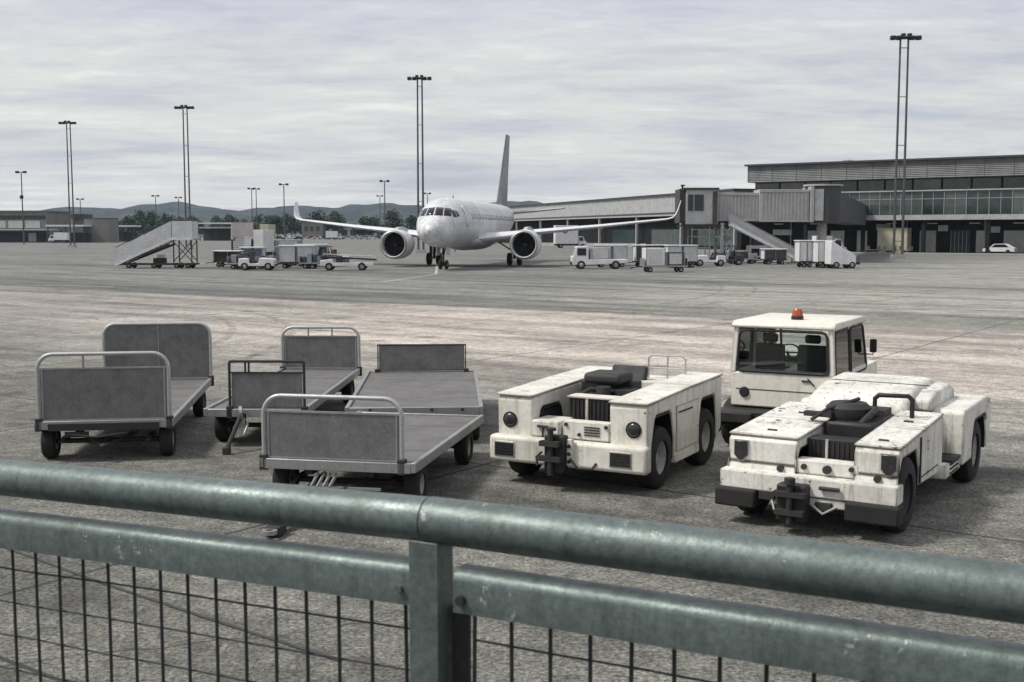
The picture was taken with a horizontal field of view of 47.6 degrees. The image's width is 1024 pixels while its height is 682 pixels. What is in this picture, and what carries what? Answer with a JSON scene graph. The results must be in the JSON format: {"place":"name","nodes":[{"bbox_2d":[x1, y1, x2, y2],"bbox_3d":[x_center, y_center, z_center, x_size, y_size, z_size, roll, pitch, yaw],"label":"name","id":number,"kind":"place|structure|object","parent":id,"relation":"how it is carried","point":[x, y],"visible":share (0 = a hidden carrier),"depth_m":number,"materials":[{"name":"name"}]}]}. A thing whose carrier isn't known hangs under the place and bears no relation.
{"place":"outdoors","nodes":[
{"label":"outdoors","id":0,"kind":"place"},
{"bbox_2d":[71,214,92,232],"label":"tower","id":1,"kind":"structure","parent":0,"point":[78,219],"depth_m":378.02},
{"bbox_2d":[141,234,301,237],"bbox_3d":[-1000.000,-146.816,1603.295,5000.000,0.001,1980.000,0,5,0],"label":"grass field","id":2,"kind":"structure","parent":0,"point":[282,235],"depth_m":1203.84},
{"bbox_2d":[121,216,140,231],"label":"tree","id":3,"kind":"object","parent":2,"relation":"on","point":[130,221],"visible":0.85,"depth_m":595.62,"materials":[{"name":"green plant"}]},
{"bbox_2d":[132,209,148,235],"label":"tree","id":4,"kind":"object","parent":2,"relation":"on","point":[140,214],"visible":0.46,"depth_m":638.93,"materials":[{"name":"green plant"}]},
{"bbox_2d":[142,210,160,228],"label":"tree","id":5,"kind":"object","parent":2,"relation":"on","point":[152,216],"visible":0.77,"depth_m":617.38,"materials":[{"name":"green plant"}]},
{"bbox_2d":[160,214,177,225],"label":"tree","id":6,"kind":"object","parent":2,"relation":"on","point":[164,218],"visible":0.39,"depth_m":601.79,"materials":[{"name":"green plant"}]},
{"bbox_2d":[197,220,204,237],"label":"tree","id":7,"kind":"object","parent":2,"relation":"on","point":[200,230],"visible":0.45,"depth_m":665.12,"materials":[{"name":"green plant"}]},
{"bbox_2d":[208,215,222,228],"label":"tree","id":8,"kind":"object","parent":2,"relation":"on","point":[215,219],"visible":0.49,"depth_m":783.77,"materials":[{"name":"green plant"}]},
{"bbox_2d":[221,214,237,228],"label":"tree","id":9,"kind":"object","parent":2,"relation":"on","point":[229,218],"visible":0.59,"depth_m":630.09,"materials":[{"name":"green plant"}]},
{"bbox_2d":[250,213,265,223],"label":"tree","id":10,"kind":"object","parent":2,"relation":"on","point":[259,218],"visible":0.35,"depth_m":707.36,"materials":[{"name":"green plant"}]},
{"bbox_2d":[265,214,282,234],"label":"tree","id":11,"kind":"object","parent":2,"relation":"on","point":[276,220],"visible":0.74,"depth_m":605.14,"materials":[{"name":"green plant"}]},
{"bbox_2d":[283,215,300,235],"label":"tree","id":12,"kind":"object","parent":2,"relation":"on","point":[290,220],"visible":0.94,"depth_m":685.23,"materials":[{"name":"green plant"}]},
{"bbox_2d":[301,221,325,237],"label":"grey building","id":13,"kind":"structure","parent":2,"relation":"on","point":[313,229],"depth_m":637.07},
{"bbox_2d":[306,209,327,221],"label":"tree","id":14,"kind":"object","parent":2,"relation":"on","point":[316,215],"visible":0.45,"depth_m":647.69,"materials":[{"name":"green plant"}]},
{"bbox_2d":[325,210,344,233],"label":"tree","id":15,"kind":"object","parent":2,"relation":"on","point":[334,216],"visible":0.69,"depth_m":644.70,"materials":[{"name":"green plant"}]},
{"bbox_2d":[358,216,370,235],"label":"tree","id":16,"kind":"object","parent":2,"relation":"on","point":[364,221],"visible":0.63,"depth_m":619.89,"materials":[{"name":"green plant"}]},
{"bbox_2d":[380,208,402,227],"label":"tree","id":17,"kind":"object","parent":2,"relation":"on","point":[393,222],"visible":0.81,"depth_m":627.88,"materials":[{"name":"green plant"}]},
{"bbox_2d":[406,215,416,229],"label":"tree","id":18,"kind":"object","parent":2,"relation":"on","point":[412,219],"visible":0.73,"depth_m":613.74,"materials":[{"name":"green plant"}]},
{"bbox_2d":[45,201,541,233],"bbox_3d":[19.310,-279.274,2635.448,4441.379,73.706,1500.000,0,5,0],"label":"hills","id":19,"kind":"structure","parent":0,"point":[353,214],"depth_m":2358.28,"materials":[{"name":"plant"}]},
{"bbox_2d":[329,226,405,236],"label":"long building","id":20,"kind":"structure","parent":0,"point":[347,231],"depth_m":657.13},
{"bbox_2d":[0,238,1023,681],"bbox_3d":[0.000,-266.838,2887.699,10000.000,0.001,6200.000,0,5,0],"label":"ground","id":21,"kind":"structure","parent":0,"point":[954,322],"depth_m":21.07,"materials":[{"name":"concrete"}]},
{"bbox_2d":[15,171,26,243],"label":"light pole","id":22,"kind":"object","parent":21,"relation":"on","point":[21,196],"visible":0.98,"depth_m":297.82,"materials":[{"name":"metal"}]},
{"bbox_2d":[0,210,72,242],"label":"hangar building","id":23,"kind":"structure","parent":21,"relation":"on","point":[36,222],"depth_m":353.33,"materials":[{"name":"metal"}]},
{"bbox_2d":[8,221,22,227],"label":"window","id":24,"kind":"structure","parent":23,"relation":"in","point":[11,224],"depth_m":353.15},
{"bbox_2d":[28,233,35,240],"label":"door","id":25,"kind":"structure","parent":23,"relation":"in","point":[31,236],"depth_m":353.41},
{"bbox_2d":[25,221,39,227],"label":"window","id":26,"kind":"structure","parent":23,"relation":"in","point":[28,224],"depth_m":353.15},
{"bbox_2d":[48,233,69,242],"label":"box truck","id":27,"kind":"object","parent":21,"relation":"on","point":[63,237],"visible":0.97,"depth_m":337.55,"materials":[{"name":"white paint"}]},
{"bbox_2d":[58,121,76,246],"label":"light mast","id":28,"kind":"object","parent":21,"relation":"on","point":[70,123],"visible":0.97,"depth_m":235.98,"materials":[{"name":"metal"}]},
{"bbox_2d":[46,225,91,242],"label":"canopy","id":29,"kind":"object","parent":21,"relation":"on","point":[83,237],"visible":0.77,"depth_m":348.56,"materials":[{"name":"metal"}]},
{"bbox_2d":[83,218,118,242],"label":"plain building","id":30,"kind":"structure","parent":21,"relation":"on","point":[103,230],"depth_m":350.53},
{"bbox_2d":[34,322,213,457],"bbox_3d":[-5.659,0.638,17.340,1.830,1.500,4.607,-1,5,-8],"label":"baggage cart","id":31,"kind":"object","parent":21,"relation":"on","point":[153,375],"visible":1,"depth_m":15.34,"materials":[{"name":"metal"}]},
{"bbox_2d":[119,225,140,241],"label":"canopy","id":32,"kind":"object","parent":21,"relation":"on","point":[125,236],"visible":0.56,"depth_m":383.39,"materials":[{"name":"metal"}]},
{"bbox_2d":[114,220,199,267],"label":"passenger stairs","id":33,"kind":"structure","parent":21,"relation":"on","point":[161,238],"depth_m":97.30,"materials":[{"name":"metal"}]},
{"bbox_2d":[9,549,337,660],"bbox_3d":[-3.064,2.106,9.621,4.764,0.001,0.078,4,7,39],"label":"tar seam","id":34,"kind":"object","parent":21,"relation":"on","point":[206,617],"visible":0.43,"depth_m":9.25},
{"bbox_2d":[174,105,193,248],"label":"light mast","id":35,"kind":"object","parent":21,"relation":"on","point":[182,107],"visible":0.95,"depth_m":207.83,"materials":[{"name":"metal"}]},
{"bbox_2d":[198,223,234,240],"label":"canopy","id":36,"kind":"object","parent":21,"relation":"on","point":[215,234],"visible":0.71,"depth_m":433.14,"materials":[{"name":"metal"}]},
{"bbox_2d":[205,250,244,266],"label":"covered cart","id":37,"kind":"object","parent":21,"relation":"on","point":[220,257],"visible":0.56,"depth_m":101.01,"materials":[{"name":"metal"}]},
{"bbox_2d":[218,256,259,268],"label":"dolly","id":38,"kind":"object","parent":21,"relation":"on","point":[236,266],"visible":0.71,"depth_m":95.14,"materials":[{"name":"metal"}]},
{"bbox_2d":[231,221,253,264],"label":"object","id":39,"kind":"structure","parent":21,"relation":"on","point":[241,229],"depth_m":107.20,"materials":[{"name":"white paint"}]},
{"bbox_2d":[239,247,265,266],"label":"covered cart","id":40,"kind":"object","parent":21,"relation":"on","point":[260,251],"visible":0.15,"depth_m":101.55,"materials":[{"name":"metal"}]},
{"bbox_2d":[238,253,277,269],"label":"baggage tractor","id":41,"kind":"object","parent":21,"relation":"on","point":[249,262],"visible":0.99,"depth_m":92.15,"materials":[{"name":"white paint"}]},
{"bbox_2d":[245,230,274,255],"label":"box truck","id":42,"kind":"object","parent":21,"relation":"on","point":[264,238],"visible":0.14,"depth_m":126.94,"materials":[{"name":"white paint"}]},
{"bbox_2d":[260,224,276,239],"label":"lorry","id":43,"kind":"object","parent":21,"relation":"on","point":[267,227],"visible":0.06,"depth_m":291.81,"materials":[{"name":"white paint"}]},
{"bbox_2d":[203,326,361,454],"bbox_3d":[-3.543,0.634,18.383,1.490,1.314,5.510,0,5,1],"label":"baggage cart","id":44,"kind":"object","parent":21,"relation":"on","point":[323,364],"visible":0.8,"depth_m":16.92,"materials":[{"name":"metal"}]},
{"bbox_2d":[279,183,288,239],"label":"light pole","id":45,"kind":"object","parent":21,"relation":"on","point":[284,205],"visible":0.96,"depth_m":327.74,"materials":[{"name":"metal"}]},
{"bbox_2d":[275,240,301,260],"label":"cargo container","id":46,"kind":"object","parent":21,"relation":"on","point":[285,242],"visible":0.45,"depth_m":110.80,"materials":[{"name":"metal"}]},
{"bbox_2d":[279,241,296,256],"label":"door","id":47,"kind":"structure","parent":46,"relation":"in","point":[280,242],"depth_m":110.80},
{"bbox_2d":[277,245,315,268],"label":"covered cart","id":48,"kind":"object","parent":21,"relation":"on","point":[288,256],"visible":0.76,"depth_m":97.08,"materials":[{"name":"metal"}]},
{"bbox_2d":[290,256,320,268],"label":"dolly","id":49,"kind":"object","parent":21,"relation":"on","point":[312,265],"visible":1,"depth_m":96.19,"materials":[{"name":"metal"}]},
{"bbox_2d":[294,244,328,265],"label":"covered cart","id":50,"kind":"object","parent":21,"relation":"on","point":[324,251],"visible":0.3,"depth_m":103.12,"materials":[{"name":"metal"}]},
{"bbox_2d":[318,246,335,259],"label":"baggage tractor","id":51,"kind":"object","parent":21,"relation":"on","point":[320,251],"visible":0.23,"depth_m":102.36,"materials":[{"name":"white paint"}]},
{"bbox_2d":[326,231,341,239],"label":"box truck","id":52,"kind":"object","parent":21,"relation":"on","point":[332,235],"visible":1,"depth_m":501.92,"materials":[{"name":"white paint"}]},
{"bbox_2d":[320,254,376,270],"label":"belt loader","id":53,"kind":"object","parent":21,"relation":"on","point":[329,264],"visible":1,"depth_m":92.16,"materials":[{"name":"white paint"}]},
{"bbox_2d":[259,393,483,536],"bbox_3d":[-1.704,1.117,13.531,1.780,1.254,4.745,1,5,11],"label":"baggage cart","id":54,"kind":"object","parent":21,"relation":"on","point":[408,447],"visible":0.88,"depth_m":12.63,"materials":[{"name":"metal"}]},
{"bbox_2d":[379,180,388,233],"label":"light pole","id":55,"kind":"object","parent":21,"relation":"on","point":[384,202],"visible":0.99,"depth_m":317.70,"materials":[{"name":"metal"}]},
{"bbox_2d":[345,344,482,438],"bbox_3d":[-1.495,0.765,18.569,1.950,1.019,4.440,0,5,-3],"label":"baggage cart","id":56,"kind":"object","parent":21,"relation":"on","point":[444,380],"visible":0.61,"depth_m":19.18,"materials":[{"name":"metal"}]},
{"bbox_2d":[407,75,431,252],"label":"light mast","id":57,"kind":"object","parent":21,"relation":"on","point":[421,78],"visible":0.96,"depth_m":168.14,"materials":[{"name":"metal"}]},
{"bbox_2d":[294,134,680,268],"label":"airliner","id":58,"kind":"object","parent":21,"relation":"on","point":[447,224],"visible":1,"depth_m":101.20,"materials":[{"name":"white paint"}]},
{"bbox_2d":[554,225,586,247],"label":"box truck","id":59,"kind":"object","parent":21,"relation":"on","point":[568,238],"visible":0.81,"depth_m":225.60,"materials":[{"name":"white paint"}]},
{"bbox_2d":[542,243,645,246],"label":"wall","id":60,"kind":"structure","parent":21,"relation":"on","point":[588,244],"depth_m":247.81,"materials":[{"name":"concrete"}]},
{"bbox_2d":[570,246,627,268],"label":"flatbed truck","id":61,"kind":"object","parent":21,"relation":"on","point":[579,259],"visible":1,"depth_m":95.51,"materials":[{"name":"white paint"}]},
{"bbox_2d":[589,247,610,258],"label":"cargo container","id":62,"kind":"object","parent":61,"relation":"on","point":[599,253],"visible":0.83,"depth_m":95.57,"materials":[{"name":"metal"}]},
{"bbox_2d":[593,249,607,257],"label":"door","id":63,"kind":"structure","parent":62,"relation":"in","point":[597,253],"depth_m":95.56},
{"bbox_2d":[490,354,722,487],"bbox_3d":[1.250,0.949,14.649,2.040,1.380,3.070,3,6,28],"label":"tow tractor","id":64,"kind":"object","parent":21,"relation":"on","point":[643,426],"visible":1,"depth_m":13.88,"materials":[{"name":"beige paint"}]},
{"bbox_2d":[594,245,627,266],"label":"covered cart","id":65,"kind":"object","parent":21,"relation":"on","point":[619,251],"visible":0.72,"depth_m":100.15,"materials":[{"name":"metal"}]},
{"bbox_2d":[499,188,754,249],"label":"pier building","id":66,"kind":"structure","parent":21,"relation":"on","point":[618,210],"depth_m":247.84,"materials":[{"name":"metal"}]},
{"bbox_2d":[612,230,634,242],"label":"window","id":67,"kind":"structure","parent":66,"relation":"in","point":[618,236],"depth_m":251.59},
{"bbox_2d":[651,229,679,244],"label":"window","id":68,"kind":"structure","parent":66,"relation":"in","point":[658,237],"depth_m":230.08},
{"bbox_2d":[698,229,732,245],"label":"window","id":69,"kind":"structure","parent":66,"relation":"in","point":[701,240],"depth_m":210.93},
{"bbox_2d":[624,245,663,266],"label":"covered cart","id":70,"kind":"object","parent":21,"relation":"on","point":[636,253],"visible":0.27,"depth_m":101.10,"materials":[{"name":"metal"}]},
{"bbox_2d":[630,258,687,271],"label":"dolly","id":71,"kind":"object","parent":21,"relation":"on","point":[677,268],"visible":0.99,"depth_m":88.07,"materials":[{"name":"metal"}]},
{"bbox_2d":[641,248,665,265],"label":"cargo container","id":72,"kind":"object","parent":71,"relation":"on","point":[654,256],"visible":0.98,"depth_m":87.73,"materials":[{"name":"metal"}]},
{"bbox_2d":[649,249,661,263],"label":"door","id":73,"kind":"structure","parent":72,"relation":"in","point":[655,255],"depth_m":87.69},
{"bbox_2d":[666,252,684,264],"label":"cargo container","id":74,"kind":"object","parent":71,"relation":"on","point":[675,258],"visible":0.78,"depth_m":87.94,"materials":[{"name":"metal"}]},
{"bbox_2d":[669,254,681,263],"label":"door","id":75,"kind":"structure","parent":74,"relation":"in","point":[673,258],"depth_m":87.93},
{"bbox_2d":[663,245,698,267],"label":"covered cart","id":76,"kind":"object","parent":21,"relation":"on","point":[691,253],"visible":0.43,"depth_m":99.24,"materials":[{"name":"metal"}]},
{"bbox_2d":[694,251,725,265],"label":"baggage tractor","id":77,"kind":"object","parent":21,"relation":"on","point":[718,260],"visible":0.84,"depth_m":103.20,"materials":[{"name":"white paint"}]},
{"bbox_2d":[712,245,743,264],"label":"baggage tractor","id":78,"kind":"object","parent":21,"relation":"on","point":[736,259],"visible":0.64,"depth_m":107.06,"materials":[{"name":"blue paint"}]},
{"bbox_2d":[726,253,757,263],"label":"dolly","id":79,"kind":"object","parent":21,"relation":"on","point":[749,261],"visible":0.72,"depth_m":111.56,"materials":[{"name":"metal"}]},
{"bbox_2d":[746,246,772,262],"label":"power unit","id":80,"kind":"object","parent":21,"relation":"on","point":[752,249],"visible":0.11,"depth_m":115.85,"materials":[{"name":"white paint"}]},
{"bbox_2d":[754,248,787,264],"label":"covered cart","id":81,"kind":"object","parent":21,"relation":"on","point":[768,254],"visible":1,"depth_m":109.07,"materials":[{"name":"metal"}]},
{"bbox_2d":[721,308,876,443],"bbox_3d":[4.375,0.438,17.067,1.700,1.948,3.870,3,6,29],"label":"cab tractor","id":82,"kind":"object","parent":21,"relation":"on","point":[768,374],"visible":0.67,"depth_m":16.06,"materials":[{"name":"beige paint"}]},
{"bbox_2d":[786,240,812,266],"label":"covered cart","id":83,"kind":"object","parent":21,"relation":"on","point":[802,252],"visible":0.94,"depth_m":100.09,"materials":[{"name":"metal"}]},
{"bbox_2d":[806,240,835,267],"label":"covered cart","id":84,"kind":"object","parent":21,"relation":"on","point":[818,252],"visible":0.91,"depth_m":98.68,"materials":[{"name":"metal"}]},
{"bbox_2d":[812,236,846,248],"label":"box truck","id":85,"kind":"object","parent":21,"relation":"on","point":[839,242],"visible":0.14,"depth_m":138.58,"materials":[{"name":"white paint"}]},
{"bbox_2d":[825,241,859,268],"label":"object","id":86,"kind":"object","parent":21,"relation":"on","point":[836,255],"visible":0.99,"depth_m":96.94,"materials":[{"name":"white paint"}]},
{"bbox_2d":[715,372,990,531],"bbox_3d":[3.997,1.149,13.200,1.950,1.251,4.354,3,6,32],"label":"tow tractor","id":87,"kind":"object","parent":21,"relation":"on","point":[869,448],"visible":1,"depth_m":12.04,"materials":[{"name":"beige paint"}]},
{"bbox_2d":[698,250,1023,254],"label":"kerb","id":88,"kind":"structure","parent":21,"relation":"on","point":[929,253],"depth_m":164.59,"materials":[{"name":"concrete"}]},
{"bbox_2d":[744,154,1023,253],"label":"terminal","id":89,"kind":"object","parent":21,"relation":"on","point":[970,204],"visible":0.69,"depth_m":171.11,"materials":[{"name":"metal"}]},
{"bbox_2d":[808,231,816,241],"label":"gate door","id":90,"kind":"structure","parent":89,"relation":"in","point":[810,233],"depth_m":183.35,"materials":[{"name":"metal"}]},
{"bbox_2d":[830,231,844,243],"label":"gate door","id":91,"kind":"structure","parent":89,"relation":"in","point":[836,234],"depth_m":180.81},
{"bbox_2d":[843,193,858,200],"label":"window","id":92,"kind":"structure","parent":89,"relation":"in","point":[855,196],"depth_m":175.32,"materials":[{"name":"glass"}]},
{"bbox_2d":[857,231,867,251],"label":"gate door","id":93,"kind":"structure","parent":89,"relation":"in","point":[858,232],"depth_m":178.90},
{"bbox_2d":[859,193,879,214],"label":"window","id":94,"kind":"structure","parent":89,"relation":"in","point":[872,200],"depth_m":173.89,"materials":[{"name":"glass"}]},
{"bbox_2d":[879,192,900,214],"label":"window","id":95,"kind":"structure","parent":89,"relation":"in","point":[886,205],"depth_m":172.39,"materials":[{"name":"glass"}]},
{"bbox_2d":[900,192,921,214],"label":"window","id":96,"kind":"structure","parent":89,"relation":"in","point":[913,200],"depth_m":170.36,"materials":[{"name":"glass"}]},
{"bbox_2d":[919,231,935,251],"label":"gate door","id":97,"kind":"structure","parent":89,"relation":"in","point":[930,246],"depth_m":172.83,"materials":[{"name":"metal"}]},
{"bbox_2d":[921,191,943,214],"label":"window","id":98,"kind":"structure","parent":89,"relation":"in","point":[932,202],"depth_m":168.66,"materials":[{"name":"glass"}]},
{"bbox_2d":[943,191,965,213],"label":"window","id":99,"kind":"structure","parent":89,"relation":"in","point":[954,201],"depth_m":166.90,"materials":[{"name":"glass"}]},
{"bbox_2d":[950,231,970,252],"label":"gate door","id":100,"kind":"structure","parent":89,"relation":"in","point":[960,240],"depth_m":170.32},
{"bbox_2d":[966,190,988,213],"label":"window","id":101,"kind":"structure","parent":89,"relation":"in","point":[977,202],"depth_m":165.08,"materials":[{"name":"glass"}]},
{"bbox_2d":[976,231,983,252],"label":"gate door","id":102,"kind":"structure","parent":89,"relation":"in","point":[979,234],"depth_m":168.74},
{"bbox_2d":[988,190,1012,213],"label":"window","id":103,"kind":"structure","parent":89,"relation":"in","point":[1000,201],"depth_m":163.31,"materials":[{"name":"glass"}]},
{"bbox_2d":[1003,230,1023,252],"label":"gate door","id":104,"kind":"structure","parent":89,"relation":"in","point":[1015,238],"depth_m":165.88,"materials":[{"name":"metal"}]},
{"bbox_2d":[1012,190,1023,213],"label":"window","id":105,"kind":"structure","parent":89,"relation":"in","point":[1017,195],"depth_m":162.00,"materials":[{"name":"glass"}]},
{"bbox_2d":[877,228,911,251],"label":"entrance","id":106,"kind":"object","parent":21,"relation":"on","point":[884,236],"visible":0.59,"depth_m":173.09,"materials":[{"name":"metal"}]},
{"bbox_2d":[881,229,900,251],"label":"door","id":107,"kind":"structure","parent":106,"relation":"in","point":[887,234],"depth_m":173.17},
{"bbox_2d":[890,33,921,258],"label":"light mast","id":108,"kind":"object","parent":21,"relation":"on","point":[908,37],"visible":1,"depth_m":133.41,"materials":[{"name":"metal"}]},
{"bbox_2d":[983,244,1016,253],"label":"parked car","id":109,"kind":"object","parent":21,"relation":"on","point":[1008,248],"visible":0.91,"depth_m":163.80,"materials":[{"name":"white paint"}]},
{"bbox_2d":[0,459,1023,681],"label":"railing fence","id":110,"kind":"object","parent":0,"point":[432,592],"visible":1,"depth_m":1.56,"materials":[{"name":"metal"}]},
{"bbox_2d":[0,0,1023,210],"label":"sky","id":111,"kind":"structure","parent":0,"point":[593,99],"materials":[{"name":"grey"}]},
{"bbox_2d":[675,184,866,262],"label":"jet bridge","id":112,"kind":"structure","parent":0,"point":[822,205],"depth_m":114.48,"materials":[{"name":"grey metal"}]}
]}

